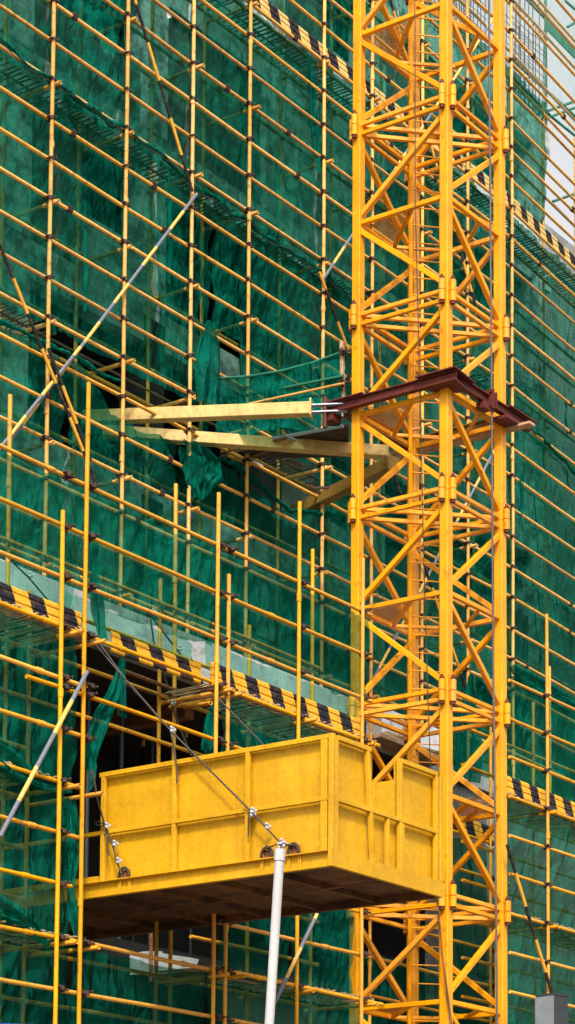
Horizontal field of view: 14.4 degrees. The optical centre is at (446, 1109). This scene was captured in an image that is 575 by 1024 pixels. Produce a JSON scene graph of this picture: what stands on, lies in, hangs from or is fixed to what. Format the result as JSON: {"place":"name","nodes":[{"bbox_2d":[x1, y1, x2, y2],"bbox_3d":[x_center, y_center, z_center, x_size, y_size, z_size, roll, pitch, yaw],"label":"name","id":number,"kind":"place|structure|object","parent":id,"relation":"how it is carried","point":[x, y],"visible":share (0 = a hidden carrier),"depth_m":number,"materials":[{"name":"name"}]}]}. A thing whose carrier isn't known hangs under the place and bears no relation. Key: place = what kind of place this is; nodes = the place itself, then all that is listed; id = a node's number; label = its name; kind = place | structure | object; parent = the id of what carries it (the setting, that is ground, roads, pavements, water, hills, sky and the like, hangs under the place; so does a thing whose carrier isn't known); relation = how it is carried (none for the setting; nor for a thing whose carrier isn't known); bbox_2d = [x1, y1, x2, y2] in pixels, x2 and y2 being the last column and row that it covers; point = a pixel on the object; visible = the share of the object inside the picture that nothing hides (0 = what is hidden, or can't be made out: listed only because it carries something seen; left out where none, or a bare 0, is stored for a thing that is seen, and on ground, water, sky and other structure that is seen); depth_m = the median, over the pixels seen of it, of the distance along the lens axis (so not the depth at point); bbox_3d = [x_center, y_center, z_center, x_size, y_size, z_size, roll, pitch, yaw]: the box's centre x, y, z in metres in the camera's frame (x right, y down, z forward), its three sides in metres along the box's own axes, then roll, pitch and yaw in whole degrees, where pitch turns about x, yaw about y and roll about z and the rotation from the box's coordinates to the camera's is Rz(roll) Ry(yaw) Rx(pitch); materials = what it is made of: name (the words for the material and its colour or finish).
{"place":"outdoors","nodes":[
{"label":"outdoors","id":0,"kind":"place"},
{"bbox_2d":[149,933,152,980],"bbox_3d":[-3.924,-2.249,30.083,0.051,1.100,0.051,-3,-6,33],"label":"rusty post","id":1,"kind":"object","parent":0,"point":[150,946],"visible":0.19,"depth_m":30.05,"materials":[{"name":"metal"}]},
{"bbox_2d":[377,708,438,750],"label":"plaster wall","id":2,"kind":"structure","parent":0,"point":[434,739],"depth_m":39.08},
{"bbox_2d":[404,0,574,245],"label":"sky","id":3,"kind":"structure","parent":0,"point":[558,153],"materials":[{"name":"white"}]},
{"bbox_2d":[545,223,574,792],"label":"concrete building","id":4,"kind":"structure","parent":0,"point":[565,243],"depth_m":51.13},
{"bbox_3d":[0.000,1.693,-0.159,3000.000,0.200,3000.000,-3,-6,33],"label":"ground","id":5,"kind":"structure","parent":0,"visible":0},
{"bbox_2d":[0,382,383,1023],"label":"scaffold","id":6,"kind":"object","parent":5,"relation":"on","point":[227,682],"visible":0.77,"depth_m":27.88,"materials":[{"name":"metal"}]},
{"bbox_2d":[0,894,49,947],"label":"net bundle","id":7,"kind":"object","parent":6,"relation":"hanging from","point":[11,913],"visible":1,"depth_m":25.15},
{"bbox_2d":[0,738,61,792],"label":"net bundle","id":8,"kind":"object","parent":6,"relation":"hanging from","point":[8,752],"visible":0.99,"depth_m":25.28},
{"bbox_2d":[0,776,69,940],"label":"safety net","id":9,"kind":"object","parent":6,"relation":"attached to","point":[35,890],"visible":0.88,"depth_m":25.66,"materials":[{"name":"fabric"}]},
{"bbox_2d":[0,933,70,1023],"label":"safety net","id":10,"kind":"object","parent":6,"relation":"attached to","point":[39,957],"visible":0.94,"depth_m":25.54,"materials":[{"name":"fabric"}]},
{"bbox_2d":[0,611,77,792],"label":"safety net","id":11,"kind":"object","parent":6,"relation":"attached to","point":[12,629],"visible":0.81,"depth_m":25.78,"materials":[{"name":"fabric"}]},
{"bbox_2d":[0,452,83,583],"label":"safety net","id":12,"kind":"object","parent":6,"relation":"attached to","point":[16,520],"visible":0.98,"depth_m":25.93,"materials":[{"name":"fabric"}]},
{"bbox_2d":[62,797,79,948],"bbox_3d":[-4.304,-2.697,26.099,0.068,1.814,0.344,-3,-6,33],"label":"net bundle","id":13,"kind":"object","parent":6,"relation":"hanging from","point":[72,854],"visible":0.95,"depth_m":26.09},
{"bbox_2d":[89,753,96,790],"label":"net bundle","id":14,"kind":"object","parent":6,"relation":"hanging from","point":[92,764],"visible":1,"depth_m":26.37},
{"bbox_2d":[90,770,100,808],"bbox_3d":[-4.030,-3.623,26.289,0.059,0.592,0.337,-2,-6,23],"label":"wire rope","id":15,"kind":"object","parent":6,"relation":"attached to","point":[94,785],"visible":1,"depth_m":26.18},
{"bbox_2d":[90,531,107,640],"bbox_3d":[-4.084,-6.185,26.731,0.061,1.262,0.297,-3,-6,33],"label":"net bundle","id":16,"kind":"object","parent":6,"relation":"hanging from","point":[97,606],"visible":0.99,"depth_m":26.68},
{"bbox_2d":[85,658,125,769],"bbox_3d":[-4.034,-4.670,26.703,0.055,1.488,0.727,-3,-6,33],"label":"net bundle","id":17,"kind":"object","parent":6,"relation":"hanging from","point":[101,718],"visible":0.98,"depth_m":26.66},
{"bbox_2d":[119,660,126,717],"bbox_3d":[-3.846,-5.010,26.934,0.021,0.700,0.134,-3,-6,33],"label":"net bundle","id":18,"kind":"object","parent":6,"relation":"hanging from","point":[122,702],"visible":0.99,"depth_m":26.93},
{"bbox_2d":[69,947,206,1023],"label":"safety net","id":19,"kind":"object","parent":6,"relation":"attached to","point":[98,966],"visible":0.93,"depth_m":27.00,"materials":[{"name":"fabric"}]},
{"bbox_2d":[84,493,215,645],"bbox_3d":[-3.596,-6.520,27.585,0.143,1.334,2.430,-3,-6,33],"label":"safety net","id":20,"kind":"object","parent":6,"relation":"attached to","point":[134,538],"visible":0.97,"depth_m":27.59,"materials":[{"name":"fabric"}]},
{"bbox_2d":[162,672,191,755],"bbox_3d":[-3.441,-5.053,28.896,0.172,1.057,0.406,-5,-8,45],"label":"wire rope","id":21,"kind":"object","parent":6,"relation":"hanging from","point":[173,703],"visible":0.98,"depth_m":28.89,"materials":[{"name":"metal"}]},
{"bbox_2d":[201,699,213,754],"bbox_3d":[-2.976,-4.805,28.358,0.042,0.744,0.280,-3,-6,33],"label":"net bundle","id":22,"kind":"object","parent":6,"relation":"hanging from","point":[207,746],"visible":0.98,"depth_m":28.37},
{"bbox_2d":[218,698,263,744],"bbox_3d":[-2.547,-4.820,28.156,0.755,0.779,0.041,-2,-6,20],"label":"wire rope","id":23,"kind":"object","parent":6,"relation":"attached to","point":[249,730],"visible":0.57,"depth_m":28.14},
{"bbox_2d":[219,916,291,986],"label":"safety net","id":24,"kind":"object","parent":6,"relation":"attached to","point":[251,951],"visible":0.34,"depth_m":29.06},
{"bbox_2d":[219,694,336,751],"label":"safety net","id":25,"kind":"object","parent":6,"relation":"attached to","point":[243,737],"visible":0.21,"depth_m":29.25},
{"bbox_2d":[205,973,359,1023],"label":"safety net","id":26,"kind":"object","parent":6,"relation":"attached to","point":[255,1002],"visible":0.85,"depth_m":29.33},
{"bbox_2d":[213,553,368,702],"bbox_3d":[-2.040,-6.342,30.037,0.180,1.232,3.437,-3,-6,33],"label":"safety net","id":27,"kind":"object","parent":6,"relation":"attached to","point":[281,605],"visible":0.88,"depth_m":29.91,"materials":[{"name":"fabric"}]},
{"bbox_2d":[290,910,353,999],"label":"safety net","id":28,"kind":"object","parent":6,"relation":"attached to","point":[322,962],"visible":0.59,"depth_m":30.35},
{"bbox_2d":[265,848,285,1023],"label":"white pole","id":29,"kind":"object","parent":5,"relation":"on","point":[279,856],"visible":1,"depth_m":17.47,"materials":[{"name":"metal"}]},
{"bbox_2d":[0,559,574,1023],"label":"concrete podium","id":30,"kind":"object","parent":5,"relation":"on","point":[388,941],"visible":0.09,"depth_m":34.19,"materials":[{"name":"concrete"}]},
{"bbox_2d":[12,562,49,600],"bbox_3d":[-5.259,-6.693,28.828,0.090,0.411,0.717,-3,-6,33],"label":"wire rope","id":31,"kind":"object","parent":30,"relation":"attached to","point":[30,576],"visible":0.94,"depth_m":28.79,"materials":[{"name":"metal"}]},
{"bbox_2d":[84,665,95,877],"bbox_3d":[-4.949,-4.164,31.168,0.140,3.968,0.140,-3,-6,33],"label":"steel prop","id":32,"kind":"object","parent":30,"relation":"on","point":[87,785],"visible":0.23,"depth_m":31.15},
{"bbox_2d":[117,687,128,938],"bbox_3d":[-4.614,-4.081,32.049,0.140,3.968,0.140,-3,-6,33],"label":"steel prop","id":33,"kind":"object","parent":30,"relation":"on","point":[121,745],"visible":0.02,"depth_m":32.13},
{"bbox_2d":[129,754,140,941],"bbox_3d":[-4.987,-3.706,36.058,0.140,3.968,0.140,-3,-6,33],"label":"steel prop","id":34,"kind":"object","parent":30,"relation":"on","point":[134,757],"visible":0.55,"depth_m":36.20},
{"bbox_2d":[148,727,153,944],"bbox_3d":[-4.374,-3.943,33.519,0.140,3.968,0.140,-3,-6,33],"label":"steel prop","id":35,"kind":"object","parent":30,"relation":"on","point":[151,747],"depth_m":33.63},
{"bbox_2d":[130,951,198,968],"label":"concrete block","id":36,"kind":"structure","parent":30,"relation":"on","point":[178,958],"depth_m":30.66,"materials":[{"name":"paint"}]},
{"bbox_2d":[142,609,206,688],"bbox_3d":[-3.765,-6.376,31.183,0.121,0.830,1.492,-3,-6,33],"label":"wire rope","id":37,"kind":"object","parent":30,"relation":"attached to","point":[180,646],"visible":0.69,"depth_m":31.22,"materials":[{"name":"metal"}]},
{"bbox_2d":[150,619,154,644],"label":"wire rope","id":38,"kind":"object","parent":37,"relation":"hanging from","point":[152,633],"visible":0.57,"depth_m":30.89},
{"bbox_2d":[188,748,198,953],"bbox_3d":[-4.028,-3.739,35.702,0.140,3.968,0.140,-3,-6,33],"label":"steel prop","id":39,"kind":"object","parent":30,"relation":"on","point":[190,942],"visible":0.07,"depth_m":35.58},
{"bbox_2d":[12,733,443,939],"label":"loading platform","id":40,"kind":"structure","parent":30,"relation":"on","point":[190,852],"depth_m":25.89,"materials":[{"name":"metal"}]},
{"bbox_2d":[92,770,123,874],"bbox_3d":[-3.928,-3.317,26.355,0.381,1.229,0.316,0,-5,-1],"label":"wire rope","id":41,"kind":"object","parent":40,"relation":"attached to","point":[113,842],"visible":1,"depth_m":26.32,"materials":[{"name":"metal"}]},
{"bbox_2d":[95,645,284,849],"bbox_3d":[-2.945,-4.178,25.781,2.718,2.746,0.151,-3,-6,30],"label":"wire rope","id":42,"kind":"object","parent":40,"relation":"attached to","point":[266,825],"visible":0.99,"depth_m":25.55,"materials":[{"name":"metal"}]},
{"bbox_2d":[170,732,177,782],"bbox_3d":[-3.118,-4.037,25.902,0.105,0.619,0.035,-1,-6,13],"label":"wire rope","id":43,"kind":"object","parent":42,"relation":"hanging from","point":[174,757],"visible":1,"depth_m":25.89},
{"bbox_2d":[282,840,294,847],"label":"wire rope","id":44,"kind":"object","parent":40,"relation":"attached to","point":[285,844],"visible":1,"depth_m":24.92,"materials":[{"name":"metal"}]},
{"bbox_2d":[0,0,550,782],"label":"concrete building","id":45,"kind":"structure","parent":30,"relation":"on","point":[290,496],"depth_m":39.52,"materials":[{"name":"concrete"}]},
{"bbox_2d":[437,0,486,61],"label":"rebar cage","id":46,"kind":"object","parent":45,"relation":"on","point":[464,11],"visible":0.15,"depth_m":46.77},
{"bbox_2d":[505,0,533,108],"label":"rebar cage","id":47,"kind":"object","parent":45,"relation":"on","point":[518,34],"visible":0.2,"depth_m":48.46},
{"bbox_2d":[519,0,547,125],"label":"rebar cage","id":48,"kind":"object","parent":45,"relation":"on","point":[539,61],"visible":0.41,"depth_m":49.20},
{"bbox_2d":[513,0,574,202],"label":"scaffold","id":49,"kind":"object","parent":45,"relation":"on","point":[555,34],"visible":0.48,"depth_m":50.74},
{"bbox_2d":[0,0,574,790],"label":"scaffold","id":50,"kind":"object","parent":30,"relation":"on","point":[312,46],"visible":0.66,"depth_m":37.70,"materials":[{"name":"metal"}]},
{"bbox_2d":[0,0,47,81],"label":"safety net","id":51,"kind":"object","parent":50,"relation":"attached to","point":[33,46],"visible":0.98,"depth_m":32.77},
{"bbox_2d":[0,43,62,334],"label":"safety net","id":52,"kind":"object","parent":50,"relation":"attached to","point":[24,252],"visible":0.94,"depth_m":32.60,"materials":[{"name":"fabric"}]},
{"bbox_2d":[0,329,67,580],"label":"safety net","id":53,"kind":"object","parent":50,"relation":"attached to","point":[18,362],"visible":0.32,"depth_m":32.39,"materials":[{"name":"fabric"}]},
{"bbox_2d":[0,319,120,381],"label":"net hem","id":54,"kind":"object","parent":50,"relation":"attached to","point":[86,363],"visible":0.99,"depth_m":32.79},
{"bbox_2d":[47,0,122,129],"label":"safety net","id":55,"kind":"object","parent":50,"relation":"attached to","point":[95,52],"visible":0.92,"depth_m":33.89,"materials":[{"name":"fabric"}]},
{"bbox_2d":[83,229,87,311],"bbox_3d":[-5.324,-12.378,33.388,0.028,1.272,0.101,-3,-6,33],"label":"net fold","id":56,"kind":"object","parent":50,"relation":"hanging from","point":[85,278],"visible":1,"depth_m":33.38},
{"bbox_2d":[0,36,202,192],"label":"net hem","id":57,"kind":"object","parent":50,"relation":"attached to","point":[10,47],"visible":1,"depth_m":33.67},
{"bbox_2d":[54,94,156,382],"bbox_3d":[-5.111,-13.077,34.072,0.197,3.680,2.251,-3,-6,33],"label":"safety net","id":58,"kind":"object","parent":50,"relation":"attached to","point":[81,195],"visible":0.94,"depth_m":33.99,"materials":[{"name":"fabric"}]},
{"bbox_2d":[64,355,178,625],"bbox_3d":[-4.910,-8.470,33.994,0.288,5.089,2.525,-3,-6,33],"label":"safety net","id":59,"kind":"object","parent":50,"relation":"attached to","point":[154,473],"visible":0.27,"depth_m":33.98,"materials":[{"name":"fabric"}]},
{"bbox_2d":[118,0,190,182],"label":"safety net","id":60,"kind":"object","parent":50,"relation":"attached to","point":[150,95],"visible":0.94,"depth_m":35.26,"materials":[{"name":"fabric"}]},
{"bbox_2d":[167,166,171,282],"bbox_3d":[-4.298,-13.721,35.108,0.029,1.882,0.121,-3,-6,33],"label":"net fold","id":61,"kind":"object","parent":50,"relation":"hanging from","point":[169,208],"visible":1,"depth_m":35.11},
{"bbox_2d":[154,158,203,404],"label":"safety net","id":62,"kind":"object","parent":50,"relation":"attached to","point":[165,332],"visible":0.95,"depth_m":35.39,"materials":[{"name":"fabric"}]},
{"bbox_2d":[0,40,365,310],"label":"tie rope","id":63,"kind":"object","parent":50,"relation":"attached to","point":[174,166],"visible":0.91,"depth_m":35.22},
{"bbox_2d":[182,439,222,501],"bbox_3d":[-3.769,-9.904,35.367,0.187,0.877,1.025,-3,-6,33],"label":"net bundle","id":64,"kind":"object","parent":50,"relation":"hanging from","point":[201,469],"visible":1,"depth_m":35.19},
{"bbox_2d":[198,198,213,431],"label":"safety net","id":65,"kind":"object","parent":50,"relation":"attached to","point":[209,215],"visible":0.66,"depth_m":36.11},
{"bbox_2d":[195,320,219,404],"bbox_3d":[-3.733,-11.733,35.594,0.125,1.395,0.550,-3,-6,33],"label":"net bundle","id":66,"kind":"object","parent":50,"relation":"hanging from","point":[207,367],"visible":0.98,"depth_m":35.59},
{"bbox_2d":[187,0,244,218],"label":"safety net","id":67,"kind":"object","parent":50,"relation":"attached to","point":[226,140],"visible":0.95,"depth_m":36.53,"materials":[{"name":"fabric"}]},
{"bbox_2d":[173,444,317,682],"bbox_3d":[-3.232,-7.984,36.556,0.251,4.621,3.749,-3,-6,33],"label":"safety net","id":68,"kind":"object","parent":50,"relation":"attached to","point":[265,524],"visible":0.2,"depth_m":36.81,"materials":[{"name":"fabric"}]},
{"bbox_2d":[210,205,314,464],"bbox_3d":[-2.993,-12.681,37.304,0.183,3.545,2.776,-3,-6,33],"label":"safety net","id":69,"kind":"object","parent":50,"relation":"attached to","point":[234,258],"visible":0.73,"depth_m":37.31,"materials":[{"name":"fabric"}]},
{"bbox_2d":[275,133,279,234],"bbox_3d":[-2.804,-15.371,37.581,0.027,1.752,0.141,-3,-6,33],"label":"net fold","id":70,"kind":"object","parent":50,"relation":"on","point":[277,203],"visible":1,"depth_m":37.55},
{"bbox_2d":[217,457,337,517],"bbox_3d":[-2.883,-10.109,36.889,0.128,0.440,3.732,-3,-6,33],"label":"net hem","id":71,"kind":"object","parent":50,"relation":"attached to","point":[238,467],"visible":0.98,"depth_m":36.87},
{"bbox_2d":[239,8,317,273],"bbox_3d":[-2.802,-16.198,37.886,0.174,3.864,2.122,-3,-6,33],"label":"safety net","id":72,"kind":"object","parent":50,"relation":"attached to","point":[302,194],"visible":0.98,"depth_m":37.89,"materials":[{"name":"fabric"}]},
{"bbox_2d":[202,188,368,310],"bbox_3d":[-2.578,-14.275,37.775,0.134,0.336,4.611,-3,-6,33],"label":"net hem","id":73,"kind":"object","parent":50,"relation":"attached to","point":[220,200],"visible":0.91,"depth_m":37.24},
{"bbox_2d":[306,51,320,172],"bbox_3d":[-2.268,-16.979,38.565,0.046,2.001,0.435,-3,-6,33],"label":"net fold","id":74,"kind":"object","parent":50,"relation":"hanging from","point":[314,128],"visible":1,"depth_m":38.60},
{"bbox_2d":[216,341,421,494],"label":"access walkway","id":75,"kind":"structure","parent":50,"relation":"attached to","point":[317,381],"depth_m":35.31,"materials":[{"name":"fabric"}]},
{"bbox_2d":[268,0,397,102],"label":"safety net","id":76,"kind":"object","parent":50,"relation":"attached to","point":[337,49],"visible":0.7,"depth_m":39.62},
{"bbox_2d":[312,271,379,500],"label":"safety net","id":77,"kind":"object","parent":50,"relation":"attached to","point":[343,465],"visible":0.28,"depth_m":39.13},
{"bbox_2d":[291,452,400,514],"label":"anchor beam","id":78,"kind":"structure","parent":50,"relation":"attached to","point":[374,472],"depth_m":37.49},
{"bbox_2d":[315,60,390,324],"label":"safety net","id":79,"kind":"object","parent":50,"relation":"attached to","point":[336,120],"visible":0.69,"depth_m":39.42,"materials":[{"name":"fabric"}]},
{"bbox_2d":[315,472,406,714],"bbox_3d":[-1.402,-8.074,39.351,0.192,5.288,2.969,-3,-6,33],"label":"safety net","id":80,"kind":"object","parent":50,"relation":"attached to","point":[386,555],"visible":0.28,"depth_m":39.57,"materials":[{"name":"fabric"}]},
{"bbox_2d":[379,335,508,562],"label":"safety net","id":81,"kind":"object","parent":50,"relation":"attached to","point":[389,489],"visible":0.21,"depth_m":41.57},
{"bbox_2d":[386,118,508,398],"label":"safety net","id":82,"kind":"object","parent":50,"relation":"attached to","point":[398,292],"visible":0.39,"depth_m":42.18,"materials":[{"name":"fabric"}]},
{"bbox_2d":[394,0,506,179],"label":"safety net","id":83,"kind":"object","parent":50,"relation":"attached to","point":[476,108],"visible":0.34,"depth_m":42.88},
{"bbox_2d":[419,529,507,779],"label":"safety net","id":84,"kind":"object","parent":50,"relation":"attached to","point":[476,587],"visible":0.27,"depth_m":42.05,"materials":[{"name":"fabric"}]},
{"bbox_2d":[518,462,525,516],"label":"net fold","id":85,"kind":"object","parent":50,"relation":"hanging from","point":[521,491],"visible":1,"depth_m":43.88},
{"bbox_2d":[505,63,546,224],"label":"safety net","id":86,"kind":"object","parent":50,"relation":"attached to","point":[534,131],"visible":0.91,"depth_m":45.16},
{"bbox_2d":[506,211,574,478],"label":"safety net","id":87,"kind":"object","parent":50,"relation":"attached to","point":[532,328],"visible":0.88,"depth_m":45.46,"materials":[{"name":"fabric"}]},
{"bbox_2d":[506,430,574,612],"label":"safety net","id":88,"kind":"object","parent":50,"relation":"attached to","point":[545,516],"visible":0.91,"depth_m":45.04,"materials":[{"name":"fabric"}]},
{"bbox_2d":[506,570,574,801],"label":"safety net","id":89,"kind":"object","parent":50,"relation":"attached to","point":[528,625],"visible":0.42,"depth_m":44.65,"materials":[{"name":"fabric"}]},
{"bbox_2d":[510,664,574,714],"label":"net bundle","id":90,"kind":"object","parent":50,"relation":"hanging from","point":[525,677],"visible":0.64,"depth_m":43.59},
{"bbox_2d":[530,427,574,474],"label":"net hem","id":91,"kind":"object","parent":50,"relation":"attached to","point":[556,453],"visible":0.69,"depth_m":45.24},
{"bbox_2d":[372,731,438,765],"bbox_3d":[-0.767,-5.893,36.805,1.100,0.684,2.630,-3,-6,33],"label":"timber stack","id":92,"kind":"object","parent":30,"relation":"on","point":[391,742],"visible":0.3,"depth_m":36.18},
{"bbox_2d":[347,0,510,1023],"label":"crane mast","id":93,"kind":"object","parent":5,"relation":"on","point":[449,107],"visible":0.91,"depth_m":34.39,"materials":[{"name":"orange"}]},
{"bbox_2d":[323,366,536,456],"bbox_3d":[-0.228,-10.565,34.816,2.430,0.490,2.518,-3,-6,33],"label":"mast collar","id":94,"kind":"object","parent":93,"relation":"attached to","point":[454,379],"visible":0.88,"depth_m":34.10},
{"bbox_2d":[90,398,347,424],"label":"anchor beam","id":95,"kind":"structure","parent":94,"relation":"attached to","point":[248,411],"depth_m":34.49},
{"bbox_2d":[102,425,388,462],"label":"anchor beam","id":96,"kind":"structure","parent":94,"relation":"attached to","point":[267,443],"depth_m":35.63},
{"bbox_2d":[396,421,534,459],"bbox_3d":[0.277,-10.427,35.272,2.470,0.045,0.160,-3,-6,33],"label":"timber plank","id":97,"kind":"object","parent":94,"relation":"on","point":[508,429],"visible":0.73,"depth_m":35.09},
{"bbox_2d":[414,0,450,1023],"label":"power cable","id":98,"kind":"object","parent":93,"relation":"attached to","point":[421,438],"visible":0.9,"depth_m":33.55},
{"bbox_2d":[439,915,452,1023],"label":"power cable","id":99,"kind":"object","parent":93,"relation":"attached to","point":[444,969],"visible":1,"depth_m":32.46,"materials":[{"name":"rubber"}]},
{"bbox_2d":[488,0,497,1023],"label":"hoist rope","id":100,"kind":"object","parent":93,"relation":"attached to","point":[492,552],"visible":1,"depth_m":34.02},
{"bbox_2d":[367,614,574,1023],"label":"scaffold","id":101,"kind":"object","parent":5,"relation":"on","point":[547,802],"visible":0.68,"depth_m":35.16,"materials":[{"name":"metal"}]},
{"bbox_2d":[363,954,438,1023],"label":"safety net","id":102,"kind":"object","parent":101,"relation":"attached to","point":[384,988],"visible":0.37,"depth_m":35.47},
{"bbox_2d":[454,675,482,782],"bbox_3d":[0.302,-6.276,37.021,0.146,1.782,0.885,-3,-6,33],"label":"net bundle","id":103,"kind":"object","parent":101,"relation":"hanging from","point":[469,744],"visible":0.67,"depth_m":37.13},
{"bbox_2d":[453,838,494,978],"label":"safety net","id":104,"kind":"object","parent":101,"relation":"attached to","point":[459,852],"visible":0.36,"depth_m":37.34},
{"bbox_2d":[453,973,494,1023],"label":"safety net","id":105,"kind":"object","parent":101,"relation":"attached to","point":[471,992],"visible":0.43,"depth_m":37.18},
{"bbox_2d":[507,798,574,937],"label":"safety net","id":106,"kind":"object","parent":101,"relation":"attached to","point":[527,819],"visible":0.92,"depth_m":35.19,"materials":[{"name":"fabric"}]},
{"bbox_2d":[507,922,574,1023],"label":"safety net","id":107,"kind":"object","parent":101,"relation":"attached to","point":[560,980],"visible":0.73,"depth_m":34.82,"materials":[{"name":"fabric"}]},
{"bbox_2d":[507,684,574,780],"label":"safety net","id":108,"kind":"object","parent":101,"relation":"attached to","point":[516,743],"visible":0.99,"depth_m":35.39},
{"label":"road","id":109,"kind":"structure","parent":0,"visible":0},
{"bbox_2d":[535,993,568,1023],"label":"grey box","id":110,"kind":"object","parent":109,"relation":"on","point":[551,1008],"visible":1,"depth_m":13.99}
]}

